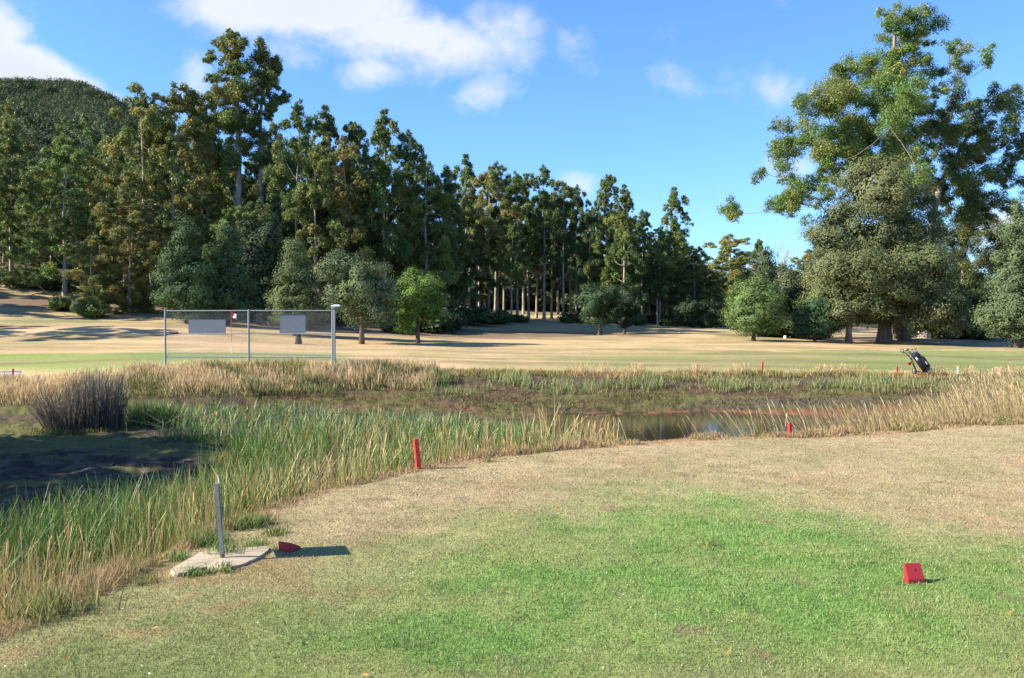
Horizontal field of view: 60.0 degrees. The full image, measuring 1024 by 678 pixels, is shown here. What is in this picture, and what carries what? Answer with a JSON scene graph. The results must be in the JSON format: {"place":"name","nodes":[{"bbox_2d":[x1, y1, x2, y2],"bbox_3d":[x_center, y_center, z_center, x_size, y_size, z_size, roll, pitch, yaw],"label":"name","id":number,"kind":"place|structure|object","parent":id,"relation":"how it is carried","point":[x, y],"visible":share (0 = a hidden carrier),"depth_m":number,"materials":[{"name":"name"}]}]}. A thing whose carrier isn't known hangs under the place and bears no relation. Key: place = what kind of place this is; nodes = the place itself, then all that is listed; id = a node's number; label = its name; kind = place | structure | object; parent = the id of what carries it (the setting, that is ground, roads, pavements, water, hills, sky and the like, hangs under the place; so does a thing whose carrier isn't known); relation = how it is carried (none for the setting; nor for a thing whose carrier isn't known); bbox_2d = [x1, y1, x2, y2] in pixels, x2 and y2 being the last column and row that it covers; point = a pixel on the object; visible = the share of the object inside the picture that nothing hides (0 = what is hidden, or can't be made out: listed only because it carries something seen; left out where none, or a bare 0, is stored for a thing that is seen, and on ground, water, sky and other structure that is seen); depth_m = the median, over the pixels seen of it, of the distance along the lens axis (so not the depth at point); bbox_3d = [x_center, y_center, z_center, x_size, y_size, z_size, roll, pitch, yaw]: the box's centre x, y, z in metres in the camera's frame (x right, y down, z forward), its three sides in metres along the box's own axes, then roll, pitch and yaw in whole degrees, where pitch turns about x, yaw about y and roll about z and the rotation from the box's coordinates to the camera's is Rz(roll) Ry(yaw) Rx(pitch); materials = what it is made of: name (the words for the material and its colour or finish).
{"place":"outdoors","nodes":[
{"label":"outdoors","id":0,"kind":"place"},
{"bbox_2d":[2,102,892,328],"bbox_3d":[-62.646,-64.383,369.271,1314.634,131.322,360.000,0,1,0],"label":"hill","id":1,"kind":"structure","parent":0,"point":[869,326],"depth_m":245.63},
{"bbox_2d":[0,75,1007,302],"bbox_3d":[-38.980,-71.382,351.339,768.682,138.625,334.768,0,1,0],"label":"hillside forest","id":2,"kind":"object","parent":1,"relation":"on","point":[47,109],"visible":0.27,"depth_m":352.50,"materials":[{"name":"green plant"}]},
{"bbox_2d":[0,246,1023,677],"bbox_3d":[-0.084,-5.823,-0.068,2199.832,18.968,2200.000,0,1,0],"label":"ground","id":3,"kind":"structure","parent":0,"point":[36,336],"depth_m":8.59,"materials":[{"name":"plant"}]},
{"bbox_2d":[0,168,22,285],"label":"gum tree","id":4,"kind":"object","parent":3,"relation":"on","point":[5,235],"visible":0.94,"depth_m":93.40,"materials":[{"name":"green plant"}]},
{"bbox_2d":[0,98,39,230],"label":"gum tree","id":5,"kind":"object","parent":3,"relation":"on","point":[7,119],"visible":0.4,"depth_m":133.32,"materials":[{"name":"green plant"}]},
{"bbox_2d":[6,194,48,268],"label":"gum tree","id":6,"kind":"object","parent":3,"relation":"on","point":[33,224],"visible":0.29,"depth_m":107.48,"materials":[{"name":"green plant"}]},
{"bbox_2d":[0,127,58,270],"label":"gum tree","id":7,"kind":"object","parent":3,"relation":"on","point":[10,141],"visible":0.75,"depth_m":96.29,"materials":[{"name":"green plant"}]},
{"bbox_2d":[6,226,61,270],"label":"gum tree","id":8,"kind":"object","parent":3,"relation":"on","point":[36,262],"visible":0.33,"depth_m":105.66,"materials":[{"name":"green plant"}]},
{"bbox_2d":[27,189,73,257],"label":"gum tree","id":9,"kind":"object","parent":3,"relation":"on","point":[57,199],"visible":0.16,"depth_m":117.65,"materials":[{"name":"green plant"}]},
{"bbox_2d":[12,143,105,295],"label":"gum tree","id":10,"kind":"object","parent":3,"relation":"on","point":[49,246],"visible":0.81,"depth_m":93.23,"materials":[{"name":"green plant"}]},
{"bbox_2d":[13,366,133,438],"bbox_3d":[-10.980,1.515,22.155,3.058,1.805,2.520,0,1,0],"label":"rush clump","id":11,"kind":"object","parent":3,"relation":"on","point":[89,412],"visible":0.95,"depth_m":22.05,"materials":[{"name":"brown plant"}]},
{"bbox_2d":[51,113,113,226],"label":"gum tree","id":12,"kind":"object","parent":3,"relation":"on","point":[93,140],"visible":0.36,"depth_m":128.72,"materials":[{"name":"green plant"}]},
{"bbox_2d":[64,235,129,316],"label":"gum tree","id":13,"kind":"object","parent":3,"relation":"on","point":[94,265],"visible":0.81,"depth_m":81.24,"materials":[{"name":"green plant"}]},
{"bbox_2d":[81,170,137,279],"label":"gum tree","id":14,"kind":"object","parent":3,"relation":"on","point":[108,179],"visible":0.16,"depth_m":109.29,"materials":[{"name":"green plant"}]},
{"bbox_2d":[72,190,168,315],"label":"gum tree","id":15,"kind":"object","parent":3,"relation":"on","point":[134,224],"visible":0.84,"depth_m":83.45,"materials":[{"name":"green plant"}]},
{"bbox_2d":[82,82,187,298],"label":"gum tree","id":16,"kind":"object","parent":3,"relation":"on","point":[146,111],"visible":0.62,"depth_m":95.63,"materials":[{"name":"green plant"}]},
{"bbox_2d":[111,136,165,253],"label":"gum tree","id":17,"kind":"object","parent":3,"relation":"on","point":[128,163],"visible":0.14,"depth_m":110.98,"materials":[{"name":"green plant"}]},
{"bbox_2d":[109,224,176,312],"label":"gum tree","id":18,"kind":"object","parent":3,"relation":"on","point":[135,295],"visible":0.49,"depth_m":84.38,"materials":[{"name":"green plant"}]},
{"bbox_2d":[120,397,196,427],"bbox_3d":[-9.515,1.920,23.478,2.459,0.849,2.169,0,1,-29],"label":"rush tussock","id":19,"kind":"object","parent":3,"relation":"on","point":[159,411],"visible":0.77,"depth_m":23.16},
{"bbox_2d":[121,81,219,288],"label":"gum tree","id":20,"kind":"object","parent":3,"relation":"on","point":[170,110],"visible":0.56,"depth_m":97.66,"materials":[{"name":"green plant"}]},
{"bbox_2d":[147,213,232,323],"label":"wattle tree","id":21,"kind":"object","parent":3,"relation":"on","point":[182,292],"visible":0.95,"depth_m":75.89,"materials":[{"name":"green plant"}]},
{"bbox_2d":[159,91,231,247],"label":"gum tree","id":22,"kind":"object","parent":3,"relation":"on","point":[189,164],"visible":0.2,"depth_m":103.41,"materials":[{"name":"green plant"}]},
{"bbox_2d":[173,190,235,273],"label":"gum tree","id":23,"kind":"object","parent":3,"relation":"on","point":[205,207],"visible":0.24,"depth_m":97.40,"materials":[{"name":"green plant"}]},
{"bbox_2d":[180,142,244,225],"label":"gum tree","id":24,"kind":"object","parent":3,"relation":"on","point":[230,203],"visible":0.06,"depth_m":106.94,"materials":[{"name":"green plant"}]},
{"bbox_2d":[170,546,269,577],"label":"stone slab","id":25,"kind":"structure","parent":3,"relation":"on","point":[240,559],"depth_m":6.07,"materials":[{"name":"stone"}]},
{"bbox_2d":[215,477,224,557],"bbox_3d":[-2.046,1.268,6.238,0.069,0.590,0.271,0,1,-14],"label":"post","id":26,"kind":"object","parent":25,"relation":"on","point":[219,518],"visible":0.79,"depth_m":6.12,"materials":[{"name":"metal"}]},
{"bbox_2d":[183,28,263,236],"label":"gum tree","id":27,"kind":"object","parent":3,"relation":"on","point":[227,120],"visible":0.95,"depth_m":99.46,"materials":[{"name":"green plant"}]},
{"bbox_2d":[202,204,257,265],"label":"gum tree","id":28,"kind":"object","parent":3,"relation":"on","point":[237,215],"visible":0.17,"depth_m":93.44,"materials":[{"name":"green plant"}]},
{"bbox_2d":[193,217,267,324],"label":"wattle tree","id":29,"kind":"object","parent":3,"relation":"on","point":[231,284],"visible":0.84,"depth_m":78.04,"materials":[{"name":"green plant"}]},
{"bbox_2d":[164,309,333,365],"bbox_3d":[-9.931,0.149,33.429,6.507,2.546,0.092,0,1,3],"label":"chain link fence","id":30,"kind":"object","parent":3,"relation":"on","point":[249,327],"visible":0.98,"depth_m":33.41,"materials":[{"name":"metal"}]},
{"bbox_2d":[189,319,225,332],"bbox_3d":[-11.536,-0.470,33.565,1.431,0.547,0.019,0,1,3],"label":"notice board","id":31,"kind":"object","parent":30,"relation":"attached to","point":[207,324],"visible":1,"depth_m":33.56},
{"bbox_2d":[280,314,305,332],"bbox_3d":[-8.251,-0.577,33.385,0.989,0.708,0.019,0,1,3],"label":"notice board","id":32,"kind":"object","parent":30,"relation":"attached to","point":[296,323],"visible":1,"depth_m":33.38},
{"bbox_2d":[232,211,291,324],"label":"wattle tree","id":33,"kind":"object","parent":3,"relation":"on","point":[260,254],"visible":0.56,"depth_m":82.56,"materials":[{"name":"green plant"}]},
{"bbox_2d":[233,36,292,217],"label":"gum tree","id":34,"kind":"object","parent":3,"relation":"on","point":[267,78],"visible":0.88,"depth_m":100.86,"materials":[{"name":"green plant"}]},
{"bbox_2d":[235,199,290,254],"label":"gum tree","id":35,"kind":"object","parent":3,"relation":"on","point":[259,210],"visible":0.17,"depth_m":94.10,"materials":[{"name":"green plant"}]},
{"bbox_2d":[250,145,311,269],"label":"gum tree","id":36,"kind":"object","parent":3,"relation":"on","point":[292,167],"visible":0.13,"depth_m":103.34,"materials":[{"name":"green plant"}]},
{"bbox_2d":[262,237,330,335],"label":"wattle tree","id":37,"kind":"object","parent":3,"relation":"on","point":[296,294],"visible":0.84,"depth_m":70.21,"materials":[{"name":"green plant"}]},
{"bbox_2d":[261,98,333,241],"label":"gum tree","id":38,"kind":"object","parent":3,"relation":"on","point":[280,175],"visible":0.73,"depth_m":95.89,"materials":[{"name":"green plant"}]},
{"bbox_2d":[281,143,351,299],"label":"gum tree","id":39,"kind":"object","parent":3,"relation":"on","point":[317,165],"visible":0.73,"depth_m":93.33,"materials":[{"name":"green plant"}]},
{"bbox_2d":[0,397,643,609],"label":"rush bed","id":40,"kind":"object","parent":3,"relation":"on","point":[285,444],"visible":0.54,"depth_m":11.07,"materials":[{"name":"plant"}]},
{"bbox_2d":[301,207,352,304],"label":"gum tree","id":41,"kind":"object","parent":3,"relation":"on","point":[325,214],"visible":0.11,"depth_m":98.71,"materials":[{"name":"green plant"}]},
{"bbox_2d":[303,104,353,297],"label":"gum tree","id":42,"kind":"object","parent":3,"relation":"on","point":[328,129],"visible":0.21,"depth_m":111.14,"materials":[{"name":"green plant"}]},
{"bbox_2d":[293,134,376,290],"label":"gum tree","id":43,"kind":"object","parent":3,"relation":"on","point":[344,153],"visible":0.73,"depth_m":95.26,"materials":[{"name":"green plant"}]},
{"bbox_2d":[324,121,380,284],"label":"gum tree","id":44,"kind":"object","parent":3,"relation":"on","point":[355,134],"visible":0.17,"depth_m":112.00,"materials":[{"name":"green plant"}]},
{"bbox_2d":[310,246,406,343],"bbox_3d":[-11.107,-3.100,66.193,6.570,7.538,6.514,0,1,22],"label":"wattle tree","id":45,"kind":"object","parent":3,"relation":"on","point":[361,295],"visible":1,"depth_m":64.81,"materials":[{"name":"green plant"}]},
{"bbox_2d":[0,432,720,629],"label":"weed tufts","id":46,"kind":"object","parent":3,"relation":"on","point":[59,605],"visible":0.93,"depth_m":5.68,"materials":[{"name":"green plant"}]},
{"bbox_2d":[347,207,394,283],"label":"gum tree","id":47,"kind":"object","parent":3,"relation":"on","point":[373,236],"visible":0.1,"depth_m":98.82,"materials":[{"name":"green plant"}]},
{"bbox_2d":[352,108,422,299],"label":"gum tree","id":48,"kind":"object","parent":3,"relation":"on","point":[380,191],"visible":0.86,"depth_m":96.87,"materials":[{"name":"green plant"}]},
{"bbox_2d":[374,205,420,320],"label":"gum tree","id":49,"kind":"object","parent":3,"relation":"on","point":[393,215],"visible":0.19,"depth_m":100.86,"materials":[{"name":"green plant"}]},
{"bbox_2d":[379,128,437,287],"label":"gum tree","id":50,"kind":"object","parent":3,"relation":"on","point":[408,137],"visible":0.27,"depth_m":103.50,"materials":[{"name":"green plant"}]},
{"bbox_2d":[389,266,448,342],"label":"wattle tree","id":51,"kind":"object","parent":3,"relation":"on","point":[422,301],"visible":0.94,"depth_m":69.15,"materials":[{"name":"green plant"}]},
{"bbox_2d":[392,156,459,285],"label":"gum tree","id":52,"kind":"object","parent":3,"relation":"on","point":[442,202],"visible":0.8,"depth_m":99.56,"materials":[{"name":"green plant"}]},
{"bbox_2d":[413,305,461,332],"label":"bush","id":53,"kind":"object","parent":3,"relation":"on","point":[443,321],"visible":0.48,"depth_m":90.50,"materials":[{"name":"green plant"}]},
{"bbox_2d":[422,166,475,306],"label":"gum tree","id":54,"kind":"object","parent":3,"relation":"on","point":[451,188],"visible":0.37,"depth_m":105.59,"materials":[{"name":"green plant"}]},
{"bbox_2d":[440,200,480,299],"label":"gum tree","id":55,"kind":"object","parent":3,"relation":"on","point":[476,235],"visible":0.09,"depth_m":111.23,"materials":[{"name":"green plant"}]},
{"bbox_2d":[437,232,486,310],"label":"gum tree","id":56,"kind":"object","parent":3,"relation":"on","point":[461,284],"visible":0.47,"depth_m":107.14,"materials":[{"name":"green plant"}]},
{"bbox_2d":[449,153,487,306],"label":"gum tree","id":57,"kind":"object","parent":3,"relation":"on","point":[467,175],"visible":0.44,"depth_m":119.55,"materials":[{"name":"green plant"}]},
{"bbox_2d":[451,304,500,324],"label":"bush","id":58,"kind":"object","parent":3,"relation":"on","point":[480,314],"visible":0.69,"depth_m":102.59,"materials":[{"name":"green plant"}]},
{"bbox_2d":[459,242,500,306],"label":"gum tree","id":59,"kind":"object","parent":3,"relation":"on","point":[493,283],"visible":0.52,"depth_m":113.08,"materials":[{"name":"green plant"}]},
{"bbox_2d":[460,165,523,310],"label":"gum tree","id":60,"kind":"object","parent":3,"relation":"on","point":[488,182],"visible":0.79,"depth_m":115.10,"materials":[{"name":"green plant"}]},
{"bbox_2d":[480,160,515,309],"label":"gum tree","id":61,"kind":"object","parent":3,"relation":"on","point":[507,183],"visible":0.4,"depth_m":121.24,"materials":[{"name":"green plant"}]},
{"bbox_2d":[0,423,1023,677],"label":"lawn grass","id":62,"kind":"structure","parent":3,"relation":"on","point":[920,611],"depth_m":5.48,"materials":[{"name":"plant"}]},
{"bbox_2d":[0,362,1023,640],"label":"straw grass","id":63,"kind":"structure","parent":3,"relation":"on","point":[972,406],"depth_m":12.23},
{"bbox_2d":[0,355,1023,406],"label":"bank grass","id":64,"kind":"structure","parent":3,"relation":"on","point":[13,388],"depth_m":31.73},
{"bbox_2d":[0,364,1023,501],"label":"pond weed","id":65,"kind":"object","parent":3,"relation":"on","point":[722,384],"visible":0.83,"depth_m":32.67,"materials":[{"name":"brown plant"}]},
{"bbox_2d":[492,226,533,314],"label":"gum tree","id":66,"kind":"object","parent":3,"relation":"on","point":[517,272],"visible":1,"depth_m":111.36,"materials":[{"name":"green plant"}]},
{"bbox_2d":[491,170,539,314],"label":"gum tree","id":67,"kind":"object","parent":3,"relation":"on","point":[517,185],"visible":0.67,"depth_m":116.77,"materials":[{"name":"green plant"}]},
{"bbox_2d":[499,274,548,308],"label":"tree","id":68,"kind":"object","parent":3,"relation":"on","point":[532,286],"visible":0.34,"depth_m":149.83,"materials":[{"name":"green plant"}]},
{"bbox_2d":[510,173,550,318],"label":"gum tree","id":69,"kind":"object","parent":3,"relation":"on","point":[528,186],"visible":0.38,"depth_m":120.52,"materials":[{"name":"green plant"}]},
{"bbox_2d":[521,164,571,320],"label":"gum tree","id":70,"kind":"object","parent":3,"relation":"on","point":[549,223],"visible":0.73,"depth_m":117.65,"materials":[{"name":"green plant"}]},
{"bbox_2d":[530,279,581,310],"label":"tree","id":71,"kind":"object","parent":3,"relation":"on","point":[547,298],"visible":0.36,"depth_m":149.61,"materials":[{"name":"green plant"}]},
{"bbox_2d":[544,180,581,315],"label":"gum tree","id":72,"kind":"object","parent":3,"relation":"on","point":[555,206],"visible":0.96,"depth_m":116.37,"materials":[{"name":"green plant"}]},
{"bbox_2d":[550,184,596,321],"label":"gum tree","id":73,"kind":"object","parent":3,"relation":"on","point":[576,199],"visible":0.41,"depth_m":121.65,"materials":[{"name":"green plant"}]},
{"bbox_2d":[569,206,605,318],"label":"gum tree","id":74,"kind":"object","parent":3,"relation":"on","point":[586,218],"visible":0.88,"depth_m":115.57,"materials":[{"name":"green plant"}]},
{"bbox_2d":[571,280,626,334],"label":"wattle tree","id":75,"kind":"object","parent":3,"relation":"on","point":[598,304],"visible":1,"depth_m":94.01,"materials":[{"name":"green plant"}]},
{"bbox_2d":[581,174,640,319],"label":"gum tree","id":76,"kind":"object","parent":3,"relation":"on","point":[608,183],"visible":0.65,"depth_m":115.38,"materials":[{"name":"green plant"}]},
{"bbox_2d":[600,183,648,295],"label":"gum tree","id":77,"kind":"object","parent":3,"relation":"on","point":[628,239],"visible":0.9,"depth_m":111.72,"materials":[{"name":"green plant"}]},
{"bbox_2d":[607,288,641,333],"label":"wattle tree","id":78,"kind":"object","parent":3,"relation":"on","point":[630,309],"visible":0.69,"depth_m":98.16,"materials":[{"name":"green plant"}]},
{"bbox_2d":[627,209,667,324],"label":"gum tree","id":79,"kind":"object","parent":3,"relation":"on","point":[641,230],"visible":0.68,"depth_m":114.32,"materials":[{"name":"green plant"}]},
{"bbox_2d":[637,259,679,325],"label":"gum tree","id":80,"kind":"object","parent":3,"relation":"on","point":[655,271],"visible":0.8,"depth_m":114.94,"materials":[{"name":"green plant"}]},
{"bbox_2d":[638,225,683,325],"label":"gum tree","id":81,"kind":"object","parent":3,"relation":"on","point":[662,236],"visible":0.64,"depth_m":116.57,"materials":[{"name":"green plant"}]},
{"bbox_2d":[654,186,704,325],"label":"gum tree","id":82,"kind":"object","parent":3,"relation":"on","point":[677,231],"visible":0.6,"depth_m":121.24,"materials":[{"name":"green plant"}]},
{"bbox_2d":[661,269,697,325],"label":"gum tree","id":83,"kind":"object","parent":3,"relation":"on","point":[677,277],"visible":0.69,"depth_m":117.17,"materials":[{"name":"green plant"}]},
{"bbox_2d":[673,294,712,326],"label":"tree","id":84,"kind":"object","parent":3,"relation":"on","point":[689,311],"visible":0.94,"depth_m":110.93,"materials":[{"name":"green plant"}]},
{"bbox_2d":[668,246,727,326],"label":"gum tree","id":85,"kind":"object","parent":3,"relation":"on","point":[700,262],"visible":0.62,"depth_m":119.12,"materials":[{"name":"green plant"}]},
{"bbox_2d":[698,298,721,328],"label":"tree","id":86,"kind":"object","parent":3,"relation":"on","point":[710,314],"visible":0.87,"depth_m":111.18,"materials":[{"name":"green plant"}]},
{"bbox_2d":[707,252,743,323],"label":"gum tree","id":87,"kind":"object","parent":3,"relation":"on","point":[715,265],"visible":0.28,"depth_m":136.89,"materials":[{"name":"green plant"}]},
{"bbox_2d":[702,233,753,304],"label":"gum tree","id":88,"kind":"object","parent":3,"relation":"on","point":[726,247],"visible":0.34,"depth_m":141.40,"materials":[{"name":"green plant"}]},
{"bbox_2d":[718,251,758,295],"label":"gum tree","id":89,"kind":"object","parent":3,"relation":"on","point":[747,258],"visible":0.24,"depth_m":138.18,"materials":[{"name":"green plant"}]},
{"bbox_2d":[717,274,792,340],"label":"wattle tree","id":90,"kind":"object","parent":3,"relation":"on","point":[753,310],"visible":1,"depth_m":77.70,"materials":[{"name":"green plant"}]},
{"bbox_2d":[752,246,788,336],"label":"wattle tree","id":91,"kind":"object","parent":3,"relation":"on","point":[766,266],"visible":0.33,"depth_m":91.51,"materials":[{"name":"green plant"}]},
{"bbox_2d":[775,259,811,317],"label":"wattle tree","id":92,"kind":"object","parent":3,"relation":"on","point":[791,284],"visible":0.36,"depth_m":93.82,"materials":[{"name":"green plant"}]},
{"bbox_2d":[785,294,843,341],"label":"wattle tree","id":93,"kind":"object","parent":3,"relation":"on","point":[814,325],"visible":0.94,"depth_m":79.26,"materials":[{"name":"green plant"}]},
{"bbox_2d":[812,261,884,342],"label":"blackwood tree","id":94,"kind":"object","parent":3,"relation":"on","point":[843,301],"visible":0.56,"depth_m":78.43,"materials":[{"name":"green plant"}]},
{"bbox_2d":[715,1,997,339],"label":"gum tree","id":95,"kind":"object","parent":3,"relation":"on","point":[851,134],"visible":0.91,"depth_m":87.97,"materials":[{"name":"green plant"}]},
{"bbox_2d":[792,149,977,342],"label":"blackwood tree","id":96,"kind":"object","parent":3,"relation":"on","point":[903,257],"visible":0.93,"depth_m":80.06,"materials":[{"name":"green plant"}]},
{"bbox_2d":[904,563,924,583],"bbox_3d":[2.545,1.487,5.612,0.107,0.126,0.062,0,1,-5],"label":"tee marker","id":97,"kind":"object","parent":3,"relation":"on","point":[913,573],"visible":0.96,"depth_m":5.60,"materials":[{"name":"red paint"}]},
{"bbox_2d":[931,310,986,339],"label":"bush","id":98,"kind":"object","parent":3,"relation":"on","point":[961,333],"visible":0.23,"depth_m":94.50,"materials":[{"name":"green plant"}]},
{"bbox_2d":[906,80,1023,338],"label":"gum tree","id":99,"kind":"object","parent":3,"relation":"on","point":[968,185],"visible":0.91,"depth_m":93.68,"materials":[{"name":"green plant"}]},
{"bbox_2d":[934,200,1009,310],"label":"gum tree","id":100,"kind":"object","parent":3,"relation":"on","point":[964,234],"visible":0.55,"depth_m":102.64,"materials":[{"name":"green plant"}]},
{"bbox_2d":[969,193,1023,347],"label":"wattle tree","id":101,"kind":"object","parent":3,"relation":"on","point":[1007,312],"visible":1,"depth_m":72.41,"materials":[{"name":"green plant"}]},
{"bbox_2d":[0,0,1023,275],"label":"sky","id":102,"kind":"structure","parent":0,"point":[655,96],"materials":[{"name":"blue"}]},
{"bbox_2d":[544,411,890,442],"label":"water","id":103,"kind":"structure","parent":0,"point":[665,425],"depth_m":26.17,"materials":[{"name":"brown liquid"}]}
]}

